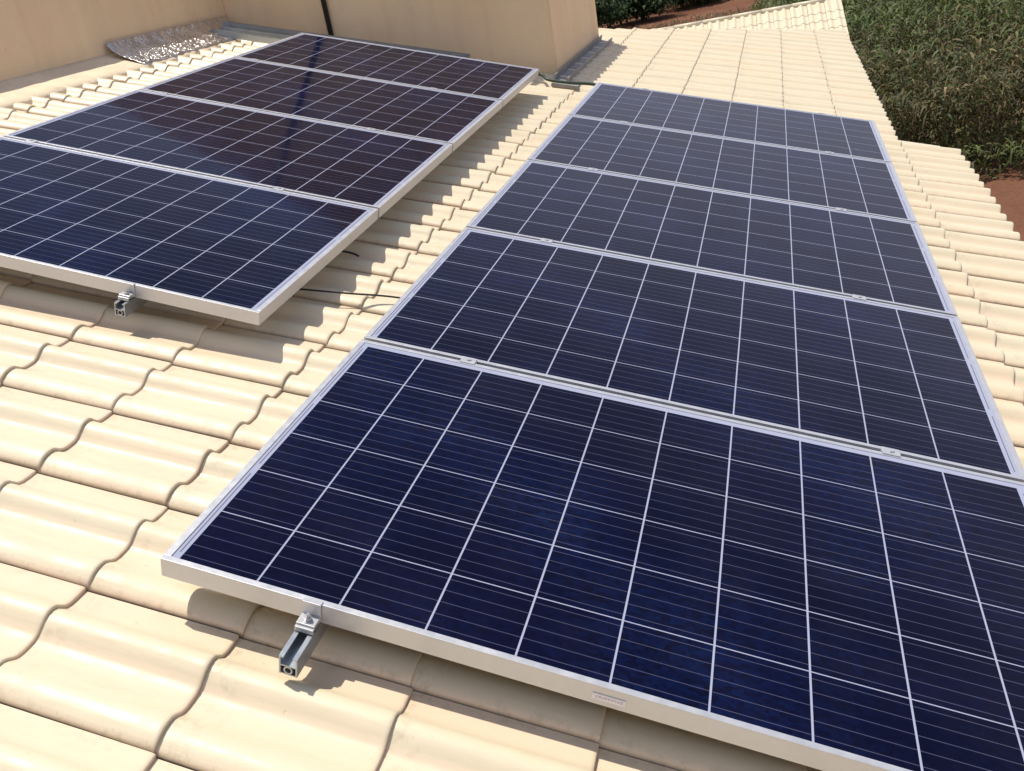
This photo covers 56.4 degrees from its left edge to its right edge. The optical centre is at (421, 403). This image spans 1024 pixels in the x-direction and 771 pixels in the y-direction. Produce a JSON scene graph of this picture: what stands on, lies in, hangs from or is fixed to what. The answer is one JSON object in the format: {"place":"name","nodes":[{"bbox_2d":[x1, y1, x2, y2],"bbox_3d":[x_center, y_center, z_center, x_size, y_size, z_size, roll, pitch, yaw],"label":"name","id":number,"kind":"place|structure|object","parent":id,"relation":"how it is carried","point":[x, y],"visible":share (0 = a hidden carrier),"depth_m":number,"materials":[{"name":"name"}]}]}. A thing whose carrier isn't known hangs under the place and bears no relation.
{"place":"outdoors","nodes":[
{"label":"outdoors","id":0,"kind":"place"},
{"bbox_2d":[599,0,1023,240],"bbox_3d":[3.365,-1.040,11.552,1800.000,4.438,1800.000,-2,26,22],"label":"ground","id":1,"kind":"structure","parent":0,"point":[1007,189],"depth_m":15.52,"materials":[{"name":"red soil"}]},
{"bbox_2d":[0,0,1023,770],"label":"house","id":2,"kind":"structure","parent":1,"relation":"on","point":[132,444],"depth_m":2.44,"materials":[{"name":"beige tile"}]},
{"bbox_2d":[114,297,148,316],"bbox_3d":[-0.249,-1.227,4.447,0.034,0.043,4.128,13,31,12],"label":"mounting rail","id":3,"kind":"object","parent":2,"relation":"attached to","point":[123,308],"visible":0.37,"depth_m":2.74,"materials":[{"name":"metal"}]},
{"bbox_2d":[118,281,135,301],"bbox_3d":[-0.850,-0.325,2.741,0.034,0.041,0.043,13,31,12],"label":"end clamp","id":4,"kind":"object","parent":3,"relation":"attached to","point":[127,293],"visible":1,"depth_m":2.74,"materials":[{"name":"metal"}]},
{"bbox_2d":[0,136,377,324],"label":"solar panel","id":5,"kind":"object","parent":3,"relation":"on","point":[242,252],"visible":1,"depth_m":3.13,"materials":[{"name":"glass"}]},
{"bbox_2d":[3,89,452,217],"bbox_3d":[-0.776,-1.117,4.092,1.622,0.040,0.992,13,31,12],"label":"solar panel","id":6,"kind":"object","parent":3,"relation":"on","point":[382,172],"visible":0.95,"depth_m":4.01,"materials":[{"name":"glass"}]},
{"bbox_2d":[273,186,285,190],"bbox_3d":[-0.535,-0.796,3.581,0.043,0.040,0.032,13,31,12],"label":"clamp","id":7,"kind":"object","parent":3,"relation":"attached to","point":[279,188],"visible":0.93,"depth_m":3.57,"materials":[{"name":"metal"}]},
{"bbox_2d":[139,57,502,151],"bbox_3d":[-0.476,-1.584,4.931,1.622,0.040,0.992,13,31,12],"label":"solar panel","id":8,"kind":"object","parent":3,"relation":"attached to","point":[456,120],"visible":0.96,"depth_m":4.86,"materials":[{"name":"glass"}]},
{"bbox_2d":[234,33,538,106],"bbox_3d":[-0.174,-2.051,5.770,1.622,0.040,0.992,13,31,12],"label":"solar panel","id":9,"kind":"object","parent":3,"relation":"on","point":[506,83],"visible":0.98,"depth_m":5.71,"materials":[{"name":"glass"}]},
{"bbox_2d":[210,29,281,43],"bbox_3d":[-0.626,-2.489,6.665,1.900,0.040,0.034,13,31,14],"label":"spare rail","id":10,"kind":"object","parent":2,"relation":"on","point":[251,37],"visible":0.23,"depth_m":6.81,"materials":[{"name":"metal"}]},
{"bbox_2d":[220,27,290,38],"bbox_3d":[-0.552,-2.544,6.765,1.950,0.040,0.034,13,31,14],"label":"spare rail","id":11,"kind":"object","parent":2,"relation":"on","point":[254,32],"visible":0.1,"depth_m":6.91,"materials":[{"name":"metal"}]},
{"bbox_2d":[279,622,328,677],"bbox_3d":[0.596,-0.745,3.803,0.034,0.040,5.260,13,31,14],"label":"mounting rail","id":12,"kind":"object","parent":2,"relation":"attached to","point":[297,651],"visible":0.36,"depth_m":1.63,"materials":[{"name":"metal"}]},
{"bbox_2d":[294,596,322,634],"bbox_3d":[-0.196,0.371,1.657,0.035,0.042,0.044,13,31,14],"label":"end clamp","id":13,"kind":"object","parent":12,"relation":"attached to","point":[308,620],"visible":1,"depth_m":1.66,"materials":[{"name":"metal"}]},
{"bbox_2d":[460,356,476,364],"bbox_3d":[0.124,-0.101,2.516,0.044,0.041,0.032,13,31,14],"label":"clamp","id":14,"kind":"object","parent":12,"relation":"attached to","point":[465,359],"visible":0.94,"depth_m":2.50,"materials":[{"name":"metal"}]},
{"bbox_2d":[540,238,552,242],"bbox_3d":[0.444,-0.564,3.371,0.044,0.041,0.032,13,31,14],"label":"clamp","id":15,"kind":"object","parent":12,"relation":"attached to","point":[546,240],"visible":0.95,"depth_m":3.36,"materials":[{"name":"metal"}]},
{"bbox_2d":[160,339,1023,770],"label":"solar panel","id":16,"kind":"object","parent":12,"relation":"on","point":[810,601],"visible":1,"depth_m":1.83,"materials":[{"name":"glass"}]},
{"bbox_2d":[364,227,1023,482],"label":"solar panel","id":17,"kind":"object","parent":12,"relation":"on","point":[904,381],"visible":0.96,"depth_m":2.71,"materials":[{"name":"glass"}]},
{"bbox_2d":[527,114,916,221],"bbox_3d":[1.419,-1.140,4.533,1.651,0.041,1.009,13,31,14],"label":"solar panel","id":18,"kind":"object","parent":12,"relation":"on","point":[831,181],"visible":0.94,"depth_m":4.46,"materials":[{"name":"glass"}]},
{"bbox_2d":[569,82,891,162],"bbox_3d":[1.738,-1.604,5.388,1.651,0.041,1.009,13,31,14],"label":"solar panel","id":19,"kind":"object","parent":12,"relation":"on","point":[819,132],"visible":0.94,"depth_m":5.33,"materials":[{"name":"glass"}]},
{"bbox_2d":[321,0,333,35],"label":"conduit","id":20,"kind":"object","parent":2,"relation":"on","point":[327,17],"depth_m":6.96,"materials":[{"name":"black plastic"}]},
{"bbox_2d":[223,21,469,57],"bbox_3d":[-0.567,-2.627,6.859,1.900,0.040,0.034,13,31,13],"label":"spare rail","id":21,"kind":"object","parent":2,"relation":"on","point":[265,29],"visible":0.62,"depth_m":6.91,"materials":[{"name":"metal"}]},
{"bbox_2d":[299,288,399,298],"bbox_3d":[-0.297,-0.357,3.038,0.842,0.253,0.030,-9,24,9],"label":"cable","id":22,"kind":"object","parent":2,"relation":"on","point":[349,293],"visible":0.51,"depth_m":3.03,"materials":[{"name":"black rubber"}]},
{"bbox_2d":[342,250,358,256],"bbox_3d":[-0.372,-0.546,3.360,0.300,0.102,0.013,-7,25,13],"label":"cable","id":23,"kind":"object","parent":2,"relation":"on","point":[349,252],"visible":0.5,"depth_m":3.35,"materials":[{"name":"black rubber"}]},
{"bbox_2d":[538,72,595,85],"bbox_3d":[0.870,-2.129,6.258,0.922,0.302,0.250,-1,27,24],"label":"cable","id":24,"kind":"object","parent":2,"relation":"on","point":[565,82],"visible":0.52,"depth_m":6.26,"materials":[{"name":"grey plastic"}]},
{"label":"rail","id":25,"kind":"object","parent":2,"relation":"attached to","visible":0},
{"bbox_2d":[466,159,956,315],"bbox_3d":[1.101,-0.676,3.678,1.651,0.042,1.009,13,31,14],"label":"solar panel","id":26,"kind":"object","parent":25,"relation":"attached to","point":[891,261],"visible":0.97,"depth_m":3.59,"materials":[{"name":"glass"}]},
{"bbox_2d":[852,294,865,299],"bbox_3d":[1.438,-0.335,3.123,0.044,0.041,0.032,13,31,14],"label":"clamp","id":27,"kind":"object","parent":25,"relation":"attached to","point":[859,297],"visible":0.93,"depth_m":3.11,"materials":[{"name":"metal"}]},
{"bbox_2d":[880,446,900,456],"bbox_3d":[1.119,0.129,2.268,0.044,0.041,0.032,13,31,14],"label":"clamp","id":28,"kind":"object","parent":25,"relation":"attached to","point":[890,451],"visible":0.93,"depth_m":2.26,"materials":[{"name":"metal"}]},
{"label":"rail","id":29,"kind":"object","parent":2,"relation":"attached to","visible":0},
{"bbox_2d":[26,139,37,142],"bbox_3d":[-1.564,-1.040,3.814,0.043,0.040,0.032,13,31,12],"label":"clamp","id":30,"kind":"object","parent":29,"relation":"attached to","point":[32,140],"visible":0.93,"depth_m":3.80,"materials":[{"name":"metal"}]},
{"bbox_2d":[595,0,638,28],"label":"shrub","id":31,"kind":"object","parent":1,"relation":"on","point":[608,14],"visible":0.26,"depth_m":44.04,"materials":[{"name":"green plant"}]},
{"bbox_2d":[600,0,686,25],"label":"shrub","id":32,"kind":"object","parent":1,"relation":"on","point":[644,8],"visible":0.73,"depth_m":45.39,"materials":[{"name":"green plant"}]},
{"bbox_2d":[595,0,762,28],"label":"rough grass","id":33,"kind":"structure","parent":1,"relation":"on","point":[699,18],"depth_m":41.82,"materials":[{"name":"green plant"}]},
{"bbox_2d":[664,0,717,8],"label":"shrub","id":34,"kind":"object","parent":1,"relation":"on","point":[697,2],"visible":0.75,"depth_m":48.04,"materials":[{"name":"green plant"}]},
{"bbox_2d":[658,0,849,37],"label":"outbuilding","id":35,"kind":"structure","parent":1,"relation":"on","point":[811,14],"depth_m":17.24,"materials":[{"name":"beige tile"}]},
{"bbox_2d":[749,0,1023,180],"bbox_3d":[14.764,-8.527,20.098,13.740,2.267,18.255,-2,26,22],"label":"maize crop","id":36,"kind":"object","parent":1,"relation":"on","point":[943,46],"visible":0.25,"depth_m":15.74,"materials":[{"name":"green plant"}]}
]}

